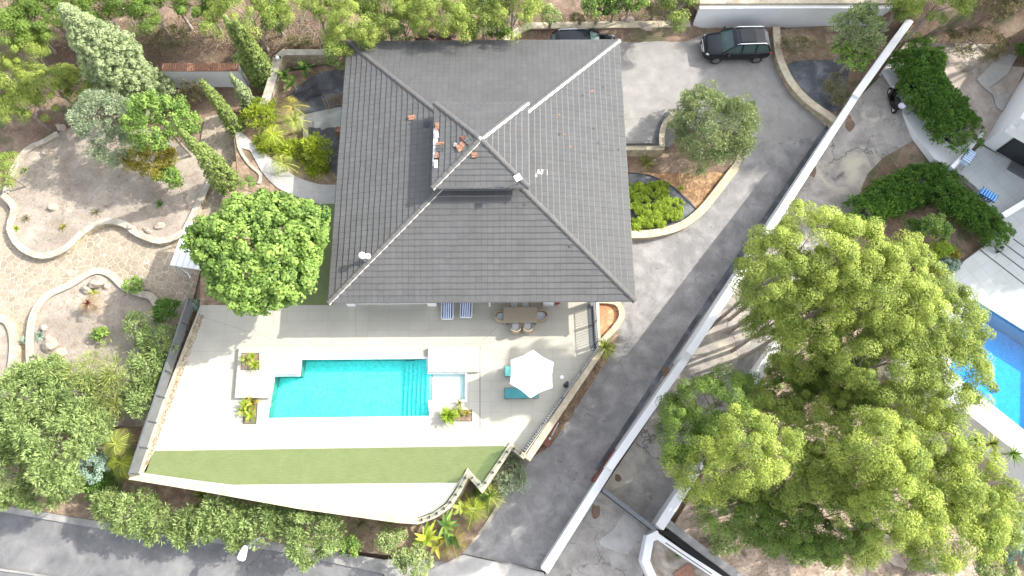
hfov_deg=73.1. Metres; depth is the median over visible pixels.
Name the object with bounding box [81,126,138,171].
silver shrub
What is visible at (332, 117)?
pale gravel patch
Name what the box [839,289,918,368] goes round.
pine tree
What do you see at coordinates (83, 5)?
pine tree
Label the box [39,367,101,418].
leafy tree
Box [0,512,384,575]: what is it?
street
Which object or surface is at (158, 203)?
grass tuft
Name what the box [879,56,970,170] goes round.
neighbour path
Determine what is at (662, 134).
retaining wall
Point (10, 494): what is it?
leafy tree
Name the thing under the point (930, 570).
ground shrub
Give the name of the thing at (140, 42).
forest litter
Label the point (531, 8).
pine tree
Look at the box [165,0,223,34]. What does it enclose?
pine tree
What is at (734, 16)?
retaining wall
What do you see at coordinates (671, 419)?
pine tree
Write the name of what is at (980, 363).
pine tree
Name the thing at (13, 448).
leafy tree
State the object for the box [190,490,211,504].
grass tuft
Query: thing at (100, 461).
blue shrub
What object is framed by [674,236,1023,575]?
grove soil
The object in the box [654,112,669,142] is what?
gravel strip
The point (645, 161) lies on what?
grass tuft
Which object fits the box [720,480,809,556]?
pine tree
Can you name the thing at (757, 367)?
white wall
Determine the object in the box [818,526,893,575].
pine tree
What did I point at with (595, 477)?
driveway gate leaf
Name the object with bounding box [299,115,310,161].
yard wall
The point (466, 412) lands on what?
cycad
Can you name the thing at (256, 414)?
bed edging
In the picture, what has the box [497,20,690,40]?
boundary wall
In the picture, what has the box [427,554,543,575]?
crossing slab
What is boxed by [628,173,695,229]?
slate bed
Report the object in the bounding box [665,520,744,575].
white wall
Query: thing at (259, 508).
roadside bush
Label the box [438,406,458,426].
cycad
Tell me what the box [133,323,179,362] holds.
hedge shrub
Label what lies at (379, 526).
grass tuft
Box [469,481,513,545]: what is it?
curb
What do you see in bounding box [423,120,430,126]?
broken roof tile
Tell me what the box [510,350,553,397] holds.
parasol
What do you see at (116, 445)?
palm tree
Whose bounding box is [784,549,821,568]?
ground shrub
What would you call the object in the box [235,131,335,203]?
curved path
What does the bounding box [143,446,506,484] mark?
lawn
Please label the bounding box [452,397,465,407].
spiky plant
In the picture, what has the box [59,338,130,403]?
feathery tree
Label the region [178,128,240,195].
cypress tree
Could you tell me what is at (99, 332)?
garden shrub
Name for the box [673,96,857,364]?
boundary wall
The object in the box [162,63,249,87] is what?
tiled garden wall
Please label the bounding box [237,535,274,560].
street lamp
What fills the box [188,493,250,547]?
roadside bush
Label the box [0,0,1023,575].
ground
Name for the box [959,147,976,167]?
sun lounger
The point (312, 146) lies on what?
lime shrub
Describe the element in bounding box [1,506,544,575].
pavement
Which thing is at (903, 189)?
clipped hedge
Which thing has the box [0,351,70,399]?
leafy tree
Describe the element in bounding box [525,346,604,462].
terrace wall
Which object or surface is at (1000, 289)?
neighbour terrace
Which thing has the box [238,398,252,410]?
canna plant
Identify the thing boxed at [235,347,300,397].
sunbathing platform
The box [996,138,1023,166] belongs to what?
sliding door
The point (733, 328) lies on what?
pine tree
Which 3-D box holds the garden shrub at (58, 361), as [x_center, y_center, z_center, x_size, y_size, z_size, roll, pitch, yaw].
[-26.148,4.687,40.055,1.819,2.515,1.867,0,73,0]
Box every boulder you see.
[40,324,46,331]
[42,148,51,155]
[42,336,57,353]
[48,203,57,211]
[53,347,67,357]
[55,123,66,131]
[66,128,76,142]
[81,286,93,294]
[88,275,106,287]
[103,283,110,290]
[127,225,135,229]
[142,226,151,233]
[153,222,165,229]
[621,16,634,22]
[637,22,651,30]
[876,544,906,567]
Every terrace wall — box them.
[128,301,196,474]
[129,442,526,523]
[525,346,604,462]
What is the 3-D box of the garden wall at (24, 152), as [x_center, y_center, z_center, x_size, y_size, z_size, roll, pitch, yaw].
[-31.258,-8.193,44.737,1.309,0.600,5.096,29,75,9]
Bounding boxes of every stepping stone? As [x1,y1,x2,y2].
[307,121,313,127]
[320,121,329,129]
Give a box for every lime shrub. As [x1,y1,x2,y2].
[239,96,283,131]
[251,131,288,155]
[276,136,312,163]
[299,158,331,180]
[300,131,336,166]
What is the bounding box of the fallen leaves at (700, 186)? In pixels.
[668,171,720,202]
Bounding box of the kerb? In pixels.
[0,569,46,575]
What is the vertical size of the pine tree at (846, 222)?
14.427 m
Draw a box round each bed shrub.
[775,32,825,53]
[818,72,851,106]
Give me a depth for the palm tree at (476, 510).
39.17 m
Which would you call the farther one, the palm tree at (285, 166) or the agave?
the palm tree at (285, 166)
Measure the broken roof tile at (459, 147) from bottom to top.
0.085 m
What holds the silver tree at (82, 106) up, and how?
on the planting bed at (87, 180)
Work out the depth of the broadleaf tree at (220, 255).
35.75 m
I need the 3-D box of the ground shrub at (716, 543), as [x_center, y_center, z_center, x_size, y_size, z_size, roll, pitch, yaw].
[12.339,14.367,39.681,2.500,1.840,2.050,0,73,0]
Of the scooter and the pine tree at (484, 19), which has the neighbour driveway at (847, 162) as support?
the scooter
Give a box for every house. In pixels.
[326,38,636,305]
[984,77,1023,178]
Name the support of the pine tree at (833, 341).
on the ground at (16, 136)
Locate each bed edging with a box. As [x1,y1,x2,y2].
[241,353,258,369]
[243,398,257,423]
[628,172,696,209]
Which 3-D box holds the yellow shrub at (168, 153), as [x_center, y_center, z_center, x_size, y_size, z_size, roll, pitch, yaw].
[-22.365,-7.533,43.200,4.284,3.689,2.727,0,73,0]
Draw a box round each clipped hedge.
[840,161,967,227]
[885,31,986,154]
[928,175,1003,239]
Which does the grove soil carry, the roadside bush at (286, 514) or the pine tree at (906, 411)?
the pine tree at (906, 411)
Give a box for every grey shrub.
[175,79,205,102]
[193,298,199,311]
[493,451,530,498]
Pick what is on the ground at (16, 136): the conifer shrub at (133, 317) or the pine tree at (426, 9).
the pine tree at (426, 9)
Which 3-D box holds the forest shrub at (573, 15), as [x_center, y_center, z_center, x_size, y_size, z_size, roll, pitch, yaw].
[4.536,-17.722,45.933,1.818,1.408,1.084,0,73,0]
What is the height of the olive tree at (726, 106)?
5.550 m
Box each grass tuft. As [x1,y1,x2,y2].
[20,214,29,221]
[21,166,28,175]
[59,223,65,232]
[90,207,100,218]
[155,200,162,208]
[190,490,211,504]
[216,495,240,503]
[348,517,373,537]
[372,519,395,539]
[597,332,620,363]
[639,155,654,169]
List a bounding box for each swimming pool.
[265,357,466,419]
[944,296,1023,439]
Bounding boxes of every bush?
[87,485,127,517]
[92,485,162,539]
[132,495,177,547]
[163,506,199,552]
[178,500,220,544]
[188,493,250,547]
[220,519,258,556]
[232,501,284,550]
[264,506,308,542]
[278,508,347,574]
[336,532,363,557]
[374,523,408,554]
[388,542,434,575]
[440,526,467,558]
[918,212,955,241]
[928,239,955,259]
[970,219,1016,252]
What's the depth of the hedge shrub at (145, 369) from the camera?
38.96 m
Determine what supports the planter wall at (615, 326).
on the ground at (16, 136)
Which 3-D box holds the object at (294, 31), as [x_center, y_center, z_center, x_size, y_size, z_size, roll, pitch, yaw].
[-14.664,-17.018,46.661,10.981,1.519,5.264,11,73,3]
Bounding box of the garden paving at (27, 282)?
[0,114,235,402]
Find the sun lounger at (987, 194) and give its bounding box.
[977,186,998,204]
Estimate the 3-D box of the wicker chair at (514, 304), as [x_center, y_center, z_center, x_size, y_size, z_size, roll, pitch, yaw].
[0.150,0.959,40.593,0.630,0.842,0.635,0,73,0]
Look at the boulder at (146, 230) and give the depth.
43.08 m
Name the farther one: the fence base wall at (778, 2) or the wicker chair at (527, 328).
the fence base wall at (778, 2)
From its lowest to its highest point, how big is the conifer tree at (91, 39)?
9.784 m
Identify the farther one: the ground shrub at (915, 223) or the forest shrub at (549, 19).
the forest shrub at (549, 19)
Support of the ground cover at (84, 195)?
on the planting bed at (87, 180)
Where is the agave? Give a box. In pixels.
[36,331,44,341]
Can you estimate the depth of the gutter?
42.84 m
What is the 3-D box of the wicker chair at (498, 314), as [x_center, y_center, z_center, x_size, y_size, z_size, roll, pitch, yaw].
[-0.700,1.678,40.372,0.635,0.842,0.630,0,73,0]
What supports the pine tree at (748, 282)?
on the ground at (16, 136)
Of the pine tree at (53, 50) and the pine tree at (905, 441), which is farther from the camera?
the pine tree at (53, 50)
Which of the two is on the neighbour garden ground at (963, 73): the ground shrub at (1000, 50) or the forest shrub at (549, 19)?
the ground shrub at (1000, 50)
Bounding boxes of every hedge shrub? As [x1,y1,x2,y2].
[82,462,123,501]
[115,372,158,421]
[121,348,171,389]
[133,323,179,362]
[151,297,182,326]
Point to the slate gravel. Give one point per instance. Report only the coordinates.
(330, 82)
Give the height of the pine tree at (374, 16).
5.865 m
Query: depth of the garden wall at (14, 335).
41.03 m
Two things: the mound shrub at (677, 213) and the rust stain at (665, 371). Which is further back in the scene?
the mound shrub at (677, 213)
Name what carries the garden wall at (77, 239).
on the ground at (16, 136)
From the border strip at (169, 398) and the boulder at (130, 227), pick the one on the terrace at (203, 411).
the border strip at (169, 398)
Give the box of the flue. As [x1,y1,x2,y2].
[358,252,370,261]
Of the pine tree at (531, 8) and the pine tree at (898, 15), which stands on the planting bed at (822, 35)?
the pine tree at (898, 15)
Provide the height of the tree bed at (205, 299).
0.800 m
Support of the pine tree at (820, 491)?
on the grove soil
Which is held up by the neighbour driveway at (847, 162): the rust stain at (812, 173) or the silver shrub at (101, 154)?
the rust stain at (812, 173)
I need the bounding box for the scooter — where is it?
[887,86,905,113]
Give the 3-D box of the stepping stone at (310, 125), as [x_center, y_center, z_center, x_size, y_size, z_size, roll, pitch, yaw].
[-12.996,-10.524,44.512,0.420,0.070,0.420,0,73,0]
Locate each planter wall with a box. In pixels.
[599,302,624,341]
[631,156,742,240]
[771,26,836,126]
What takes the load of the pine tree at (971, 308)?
on the grove soil
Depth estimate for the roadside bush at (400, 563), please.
37.81 m
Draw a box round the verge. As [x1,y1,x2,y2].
[0,479,161,528]
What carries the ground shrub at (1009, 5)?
on the neighbour garden ground at (963, 73)
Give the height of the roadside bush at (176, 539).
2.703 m
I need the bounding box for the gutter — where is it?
[595,126,828,471]
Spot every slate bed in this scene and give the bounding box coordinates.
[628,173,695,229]
[787,60,848,111]
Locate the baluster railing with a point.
(592, 323)
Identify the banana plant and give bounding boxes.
[275,69,291,84]
[281,76,296,91]
[294,59,313,78]
[410,520,441,547]
[422,533,444,558]
[437,509,460,545]
[443,530,459,549]
[452,498,476,516]
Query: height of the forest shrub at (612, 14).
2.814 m
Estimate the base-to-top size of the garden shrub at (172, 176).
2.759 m
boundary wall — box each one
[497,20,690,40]
[540,468,611,572]
[603,357,689,470]
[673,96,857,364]
[844,19,913,105]
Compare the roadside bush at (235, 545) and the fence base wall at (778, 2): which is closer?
the roadside bush at (235, 545)
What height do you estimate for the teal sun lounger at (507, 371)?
0.731 m
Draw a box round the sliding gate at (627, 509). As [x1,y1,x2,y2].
[600,488,656,531]
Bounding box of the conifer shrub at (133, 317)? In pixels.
[119,310,154,342]
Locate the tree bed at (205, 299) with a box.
[200,161,290,304]
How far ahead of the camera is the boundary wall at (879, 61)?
44.21 m
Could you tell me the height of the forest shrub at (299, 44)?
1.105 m
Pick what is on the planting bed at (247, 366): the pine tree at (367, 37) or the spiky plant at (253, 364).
the spiky plant at (253, 364)
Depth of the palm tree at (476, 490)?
39.65 m
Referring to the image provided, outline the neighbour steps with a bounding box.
[976,54,1016,111]
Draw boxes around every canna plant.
[236,405,246,416]
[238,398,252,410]
[243,408,255,420]
[245,396,259,409]
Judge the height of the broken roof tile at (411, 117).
0.079 m
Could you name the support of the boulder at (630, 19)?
on the ground at (16, 136)
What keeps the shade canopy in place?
on the garden paving at (27, 282)
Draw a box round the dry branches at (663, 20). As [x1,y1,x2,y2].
[642,0,688,36]
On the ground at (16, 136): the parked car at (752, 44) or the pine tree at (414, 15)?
the pine tree at (414, 15)
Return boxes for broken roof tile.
[408,114,415,119]
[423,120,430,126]
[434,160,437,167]
[435,145,443,151]
[456,144,463,151]
[463,136,471,144]
[471,152,476,157]
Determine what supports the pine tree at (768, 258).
on the ground at (16, 136)
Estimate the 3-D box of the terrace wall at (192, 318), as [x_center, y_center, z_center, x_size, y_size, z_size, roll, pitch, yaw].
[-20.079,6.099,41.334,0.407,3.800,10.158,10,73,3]
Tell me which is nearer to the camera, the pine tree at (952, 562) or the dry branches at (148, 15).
the pine tree at (952, 562)
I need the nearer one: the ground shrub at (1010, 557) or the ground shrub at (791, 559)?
the ground shrub at (1010, 557)
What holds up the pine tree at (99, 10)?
on the ground at (16, 136)
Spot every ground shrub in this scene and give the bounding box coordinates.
[707,522,748,557]
[757,377,784,390]
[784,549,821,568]
[900,217,924,233]
[905,549,946,575]
[937,256,961,271]
[938,26,1018,62]
[944,247,962,261]
[967,0,1023,21]
[972,552,1020,575]
[997,502,1023,564]
[1012,41,1023,57]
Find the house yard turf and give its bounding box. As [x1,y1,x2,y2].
[257,196,334,304]
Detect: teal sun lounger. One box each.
[504,366,510,377]
[504,388,538,399]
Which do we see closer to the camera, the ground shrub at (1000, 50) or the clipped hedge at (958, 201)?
the clipped hedge at (958, 201)
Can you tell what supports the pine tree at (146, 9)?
on the ground at (16, 136)
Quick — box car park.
[620,36,824,147]
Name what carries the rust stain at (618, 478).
on the neighbour driveway at (847, 162)
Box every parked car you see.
[550,28,614,40]
[701,26,771,63]
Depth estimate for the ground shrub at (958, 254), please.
41.58 m
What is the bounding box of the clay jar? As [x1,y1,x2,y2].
[334,127,339,136]
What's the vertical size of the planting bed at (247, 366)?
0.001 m
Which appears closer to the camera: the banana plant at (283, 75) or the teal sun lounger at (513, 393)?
the teal sun lounger at (513, 393)
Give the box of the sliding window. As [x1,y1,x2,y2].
[359,303,426,303]
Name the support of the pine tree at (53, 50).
on the ground at (16, 136)
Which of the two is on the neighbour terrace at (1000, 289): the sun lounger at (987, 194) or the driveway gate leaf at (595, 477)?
the sun lounger at (987, 194)
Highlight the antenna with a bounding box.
[508,174,525,184]
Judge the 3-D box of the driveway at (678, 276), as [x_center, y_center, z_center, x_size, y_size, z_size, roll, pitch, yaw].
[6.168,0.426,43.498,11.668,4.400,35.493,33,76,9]
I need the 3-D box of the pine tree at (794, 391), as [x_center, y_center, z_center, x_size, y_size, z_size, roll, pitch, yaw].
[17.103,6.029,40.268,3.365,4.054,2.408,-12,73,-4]
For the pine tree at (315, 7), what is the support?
on the ground at (16, 136)
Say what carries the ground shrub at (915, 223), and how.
on the ground at (16, 136)
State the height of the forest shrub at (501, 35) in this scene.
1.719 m
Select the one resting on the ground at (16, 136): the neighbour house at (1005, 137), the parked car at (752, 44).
the neighbour house at (1005, 137)
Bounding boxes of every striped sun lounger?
[441,303,453,319]
[460,303,472,317]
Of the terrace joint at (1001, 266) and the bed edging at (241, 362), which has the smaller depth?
the bed edging at (241, 362)
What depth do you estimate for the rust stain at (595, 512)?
40.49 m
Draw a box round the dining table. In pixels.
[503,307,536,324]
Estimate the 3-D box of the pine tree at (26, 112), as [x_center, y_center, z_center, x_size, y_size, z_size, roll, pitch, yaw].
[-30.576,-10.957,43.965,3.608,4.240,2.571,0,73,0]
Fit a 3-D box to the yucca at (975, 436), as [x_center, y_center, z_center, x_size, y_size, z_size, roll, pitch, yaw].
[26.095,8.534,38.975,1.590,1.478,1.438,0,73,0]
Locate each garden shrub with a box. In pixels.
[39,351,71,373]
[89,326,109,344]
[150,163,184,189]
[230,52,247,75]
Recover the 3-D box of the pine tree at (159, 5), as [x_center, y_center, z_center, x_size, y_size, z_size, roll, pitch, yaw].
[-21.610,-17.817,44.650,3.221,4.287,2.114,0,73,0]
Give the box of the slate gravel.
[288,66,344,174]
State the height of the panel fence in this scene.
0.970 m
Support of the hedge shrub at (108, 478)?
on the verge
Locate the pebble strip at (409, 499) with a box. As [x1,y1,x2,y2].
[233,483,456,515]
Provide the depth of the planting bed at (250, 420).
39.09 m
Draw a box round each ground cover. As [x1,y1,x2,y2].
[11,142,184,243]
[34,284,147,356]
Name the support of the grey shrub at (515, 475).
on the planting bed at (177, 498)
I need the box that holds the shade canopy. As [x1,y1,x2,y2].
[170,222,199,276]
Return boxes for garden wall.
[0,173,214,259]
[0,314,21,396]
[2,131,59,193]
[25,267,161,362]
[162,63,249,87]
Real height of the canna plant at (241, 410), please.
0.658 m
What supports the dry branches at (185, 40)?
on the ground at (16, 136)
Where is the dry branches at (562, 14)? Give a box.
[522,0,622,39]
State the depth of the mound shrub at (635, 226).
43.38 m
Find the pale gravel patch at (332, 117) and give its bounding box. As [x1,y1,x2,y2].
[301,106,341,127]
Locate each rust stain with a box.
[591,504,599,518]
[615,474,621,481]
[662,367,669,375]
[809,167,815,176]
[845,115,854,131]
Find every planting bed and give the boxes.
[0,322,8,398]
[8,123,206,251]
[26,274,175,426]
[108,456,518,561]
[241,354,258,368]
[244,399,256,422]
[448,410,471,420]
[533,329,620,456]
[599,304,618,336]
[643,172,724,229]
[772,26,889,116]
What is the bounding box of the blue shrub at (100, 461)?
[76,442,110,484]
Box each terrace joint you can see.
[332,344,396,344]
[980,249,1023,283]
[994,247,1023,269]
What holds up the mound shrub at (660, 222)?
on the slate bed at (689, 209)
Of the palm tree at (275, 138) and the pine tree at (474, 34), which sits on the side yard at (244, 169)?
the palm tree at (275, 138)
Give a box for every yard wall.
[236,130,262,183]
[260,56,286,114]
[273,49,336,71]
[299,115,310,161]
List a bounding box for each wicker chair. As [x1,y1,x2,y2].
[494,310,502,322]
[509,303,519,306]
[510,323,520,334]
[520,302,530,306]
[522,323,532,333]
[537,310,547,321]
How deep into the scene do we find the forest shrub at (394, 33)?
43.07 m
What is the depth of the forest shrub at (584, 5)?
43.88 m
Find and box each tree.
[0,0,48,48]
[0,48,44,110]
[0,87,50,130]
[0,150,27,189]
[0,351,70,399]
[0,361,72,449]
[0,395,52,464]
[0,441,51,512]
[1,0,98,43]
[2,8,56,54]
[5,454,86,514]
[6,25,68,85]
[7,394,115,498]
[17,63,83,111]
[38,0,98,27]
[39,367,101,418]
[56,1,177,122]
[57,64,105,102]
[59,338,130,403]
[61,395,118,454]
[64,86,134,144]
[77,0,121,31]
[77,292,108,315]
[88,0,151,31]
[91,387,126,421]
[100,426,138,460]
[107,447,134,481]
[118,88,203,156]
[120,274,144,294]
[124,0,174,39]
[143,0,194,30]
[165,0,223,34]
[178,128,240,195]
[179,188,330,316]
[198,0,297,51]
[199,78,244,138]
[201,141,237,180]
[222,14,268,91]
[229,72,257,110]
[232,18,281,92]
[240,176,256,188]
[260,124,288,146]
[271,153,302,177]
[279,95,310,122]
[282,109,310,133]
[293,0,336,44]
[320,0,396,57]
[353,0,408,40]
[391,0,478,43]
[401,0,439,38]
[437,0,475,35]
[449,15,479,39]
[460,0,509,39]
[461,490,491,531]
[472,481,507,513]
[472,486,495,511]
[474,0,524,37]
[477,0,549,43]
[650,389,703,470]
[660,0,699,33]
[662,432,760,508]
[666,79,763,177]
[671,422,726,468]
[676,361,765,444]
[690,473,781,541]
[699,403,806,497]
[708,224,826,331]
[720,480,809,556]
[724,429,827,515]
[727,286,768,333]
[728,198,879,320]
[730,298,809,352]
[734,383,799,449]
[742,249,833,323]
[742,279,859,358]
[745,502,836,561]
[754,370,828,425]
[757,211,910,325]
[762,321,836,385]
[762,348,813,386]
[765,441,863,521]
[773,387,860,456]
[782,487,880,563]
[784,377,839,402]
[787,404,931,493]
[791,256,873,327]
[791,367,858,409]
[792,463,952,552]
[800,229,953,348]
[802,442,894,528]
[805,358,881,414]
[806,322,886,385]
[806,384,906,440]
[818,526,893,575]
[821,411,978,508]
[824,311,949,406]
[826,0,889,62]
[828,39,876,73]
[837,500,1008,575]
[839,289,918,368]
[851,432,965,521]
[855,363,956,435]
[857,429,1023,551]
[876,0,914,38]
[876,260,996,366]
[879,306,965,376]
[889,322,1000,434]
[891,0,977,51]
[953,480,1023,553]
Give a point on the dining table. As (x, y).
(519, 314)
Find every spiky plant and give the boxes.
[238,352,250,366]
[246,353,255,359]
[248,359,258,372]
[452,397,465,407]
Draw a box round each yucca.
[967,426,989,449]
[970,432,1002,454]
[996,442,1023,467]
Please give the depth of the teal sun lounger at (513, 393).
39.07 m
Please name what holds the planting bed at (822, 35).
on the ground at (16, 136)
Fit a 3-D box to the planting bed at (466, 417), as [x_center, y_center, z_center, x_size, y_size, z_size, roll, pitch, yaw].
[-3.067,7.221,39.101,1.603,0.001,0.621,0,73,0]
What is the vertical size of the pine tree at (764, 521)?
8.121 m
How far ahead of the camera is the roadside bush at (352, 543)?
38.69 m
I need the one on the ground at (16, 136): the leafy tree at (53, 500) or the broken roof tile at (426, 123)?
the leafy tree at (53, 500)
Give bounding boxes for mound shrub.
[628,180,670,220]
[631,216,644,231]
[636,212,666,228]
[655,195,684,221]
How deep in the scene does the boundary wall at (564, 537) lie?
38.95 m
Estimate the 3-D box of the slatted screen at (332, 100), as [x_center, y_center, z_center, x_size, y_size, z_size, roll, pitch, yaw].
[-11.585,-12.111,44.738,1.281,0.253,0.928,-15,74,-5]
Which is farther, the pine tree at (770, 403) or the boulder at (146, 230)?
the boulder at (146, 230)
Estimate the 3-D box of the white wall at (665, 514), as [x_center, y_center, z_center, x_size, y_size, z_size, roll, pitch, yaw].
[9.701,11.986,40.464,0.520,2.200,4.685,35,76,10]
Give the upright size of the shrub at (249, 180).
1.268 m
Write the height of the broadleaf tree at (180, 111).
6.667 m
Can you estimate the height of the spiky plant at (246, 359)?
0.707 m
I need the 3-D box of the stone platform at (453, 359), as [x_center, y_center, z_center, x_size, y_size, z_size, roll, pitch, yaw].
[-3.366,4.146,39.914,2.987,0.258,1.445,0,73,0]
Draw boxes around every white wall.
[638,530,660,575]
[651,462,702,529]
[658,534,721,575]
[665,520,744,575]
[749,341,781,383]
[945,133,983,171]
[991,200,1023,219]
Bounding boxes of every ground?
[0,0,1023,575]
[898,42,1023,161]
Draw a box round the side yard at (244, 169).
[234,61,344,197]
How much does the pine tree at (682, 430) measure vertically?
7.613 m
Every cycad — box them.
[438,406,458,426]
[453,405,463,419]
[463,409,471,415]
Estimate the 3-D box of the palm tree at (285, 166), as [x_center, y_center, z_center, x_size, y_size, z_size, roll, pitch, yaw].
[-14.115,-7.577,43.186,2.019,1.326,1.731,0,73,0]
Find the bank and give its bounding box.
[691,0,698,10]
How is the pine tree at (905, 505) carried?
on the grove soil
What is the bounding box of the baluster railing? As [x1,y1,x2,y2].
[523,302,599,451]
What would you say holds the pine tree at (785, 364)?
on the ground at (16, 136)
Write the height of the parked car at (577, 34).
1.706 m
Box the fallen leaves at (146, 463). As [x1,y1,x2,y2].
[143,313,202,468]
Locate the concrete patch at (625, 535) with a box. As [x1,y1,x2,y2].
[600,514,646,554]
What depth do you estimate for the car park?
45.39 m
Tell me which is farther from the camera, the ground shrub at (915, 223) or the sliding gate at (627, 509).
the ground shrub at (915, 223)
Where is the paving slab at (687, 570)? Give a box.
[673,563,695,575]
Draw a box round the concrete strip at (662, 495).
[644,330,766,517]
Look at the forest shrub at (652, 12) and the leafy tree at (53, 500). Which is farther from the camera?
the forest shrub at (652, 12)
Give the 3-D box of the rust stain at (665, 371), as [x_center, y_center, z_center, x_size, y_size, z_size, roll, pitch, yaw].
[9.382,5.100,42.108,0.478,0.057,0.569,0,73,0]
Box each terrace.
[139,302,600,517]
[884,146,1023,489]
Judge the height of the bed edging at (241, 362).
0.025 m
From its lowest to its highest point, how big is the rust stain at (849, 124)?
0.278 m
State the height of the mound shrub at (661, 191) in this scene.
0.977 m
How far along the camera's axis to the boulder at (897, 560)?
39.78 m
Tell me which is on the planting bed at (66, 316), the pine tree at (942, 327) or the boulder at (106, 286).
the boulder at (106, 286)
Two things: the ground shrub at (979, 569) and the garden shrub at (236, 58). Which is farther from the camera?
the garden shrub at (236, 58)
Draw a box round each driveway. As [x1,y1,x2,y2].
[463,118,822,570]
[544,75,912,575]
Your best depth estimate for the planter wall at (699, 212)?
43.68 m
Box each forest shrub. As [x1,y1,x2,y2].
[146,22,193,51]
[259,0,289,36]
[280,34,313,48]
[316,22,362,71]
[358,31,388,40]
[381,10,420,40]
[413,29,455,40]
[485,27,513,39]
[539,2,563,29]
[570,11,592,24]
[579,0,620,24]
[588,0,634,22]
[610,0,649,21]
[644,0,667,19]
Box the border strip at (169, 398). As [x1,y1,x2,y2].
[141,316,200,470]
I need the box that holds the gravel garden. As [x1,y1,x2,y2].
[650,540,709,575]
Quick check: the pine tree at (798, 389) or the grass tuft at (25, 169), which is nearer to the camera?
the pine tree at (798, 389)
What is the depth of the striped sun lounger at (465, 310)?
40.50 m
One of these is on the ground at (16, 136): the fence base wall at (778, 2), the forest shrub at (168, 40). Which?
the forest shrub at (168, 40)
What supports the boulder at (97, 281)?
on the planting bed at (66, 316)
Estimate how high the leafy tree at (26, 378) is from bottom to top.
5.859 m
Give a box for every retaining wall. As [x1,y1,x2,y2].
[626,145,663,156]
[659,113,677,147]
[693,5,891,27]
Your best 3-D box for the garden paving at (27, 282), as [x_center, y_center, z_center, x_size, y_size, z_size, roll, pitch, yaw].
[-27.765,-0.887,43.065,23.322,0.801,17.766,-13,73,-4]
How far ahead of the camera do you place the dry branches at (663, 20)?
46.12 m
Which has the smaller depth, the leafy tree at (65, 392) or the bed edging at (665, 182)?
the leafy tree at (65, 392)
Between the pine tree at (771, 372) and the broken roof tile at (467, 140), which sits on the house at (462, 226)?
the broken roof tile at (467, 140)
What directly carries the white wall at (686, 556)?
on the ground at (16, 136)
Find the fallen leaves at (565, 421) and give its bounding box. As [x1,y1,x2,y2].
[538,342,613,451]
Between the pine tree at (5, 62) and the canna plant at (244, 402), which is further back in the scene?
the pine tree at (5, 62)
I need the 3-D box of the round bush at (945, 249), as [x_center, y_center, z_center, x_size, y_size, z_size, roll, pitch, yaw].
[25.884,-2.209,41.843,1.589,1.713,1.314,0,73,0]
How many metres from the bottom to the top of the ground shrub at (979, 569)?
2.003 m
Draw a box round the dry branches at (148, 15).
[100,1,185,49]
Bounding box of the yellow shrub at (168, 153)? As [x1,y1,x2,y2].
[115,146,179,180]
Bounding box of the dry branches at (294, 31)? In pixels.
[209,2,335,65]
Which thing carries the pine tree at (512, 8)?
on the ground at (16, 136)
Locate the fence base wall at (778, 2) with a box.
[698,0,916,7]
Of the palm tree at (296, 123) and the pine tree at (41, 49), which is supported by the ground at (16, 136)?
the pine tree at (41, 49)
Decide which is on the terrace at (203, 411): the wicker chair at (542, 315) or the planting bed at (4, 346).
the wicker chair at (542, 315)
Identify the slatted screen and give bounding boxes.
[294,83,321,104]
[323,94,341,108]
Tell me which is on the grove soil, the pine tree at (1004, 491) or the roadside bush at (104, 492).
the pine tree at (1004, 491)
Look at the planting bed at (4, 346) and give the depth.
40.98 m
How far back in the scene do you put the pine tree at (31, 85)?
42.47 m
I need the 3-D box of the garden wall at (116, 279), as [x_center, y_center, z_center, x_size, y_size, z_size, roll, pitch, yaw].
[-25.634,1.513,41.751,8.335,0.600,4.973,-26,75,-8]
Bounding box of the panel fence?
[129,298,195,474]
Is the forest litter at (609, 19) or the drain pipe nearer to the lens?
the drain pipe
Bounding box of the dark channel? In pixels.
[662,529,729,575]
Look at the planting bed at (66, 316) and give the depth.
41.37 m
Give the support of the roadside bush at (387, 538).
on the planting bed at (177, 498)
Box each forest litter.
[49,9,323,59]
[515,1,686,24]
[685,331,992,575]
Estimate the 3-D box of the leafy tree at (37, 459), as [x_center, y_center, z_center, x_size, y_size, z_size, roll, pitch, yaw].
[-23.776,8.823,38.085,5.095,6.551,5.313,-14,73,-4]
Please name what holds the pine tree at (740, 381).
on the ground at (16, 136)
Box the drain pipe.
[626,143,658,144]
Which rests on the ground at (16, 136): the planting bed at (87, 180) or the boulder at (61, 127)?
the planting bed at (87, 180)
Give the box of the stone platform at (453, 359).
[428,347,479,371]
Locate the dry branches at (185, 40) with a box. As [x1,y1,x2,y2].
[126,13,226,63]
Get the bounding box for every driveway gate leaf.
[541,410,564,448]
[591,449,615,481]
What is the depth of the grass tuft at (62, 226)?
43.15 m
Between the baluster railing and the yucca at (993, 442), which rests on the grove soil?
the yucca at (993, 442)
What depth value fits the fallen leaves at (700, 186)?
44.65 m

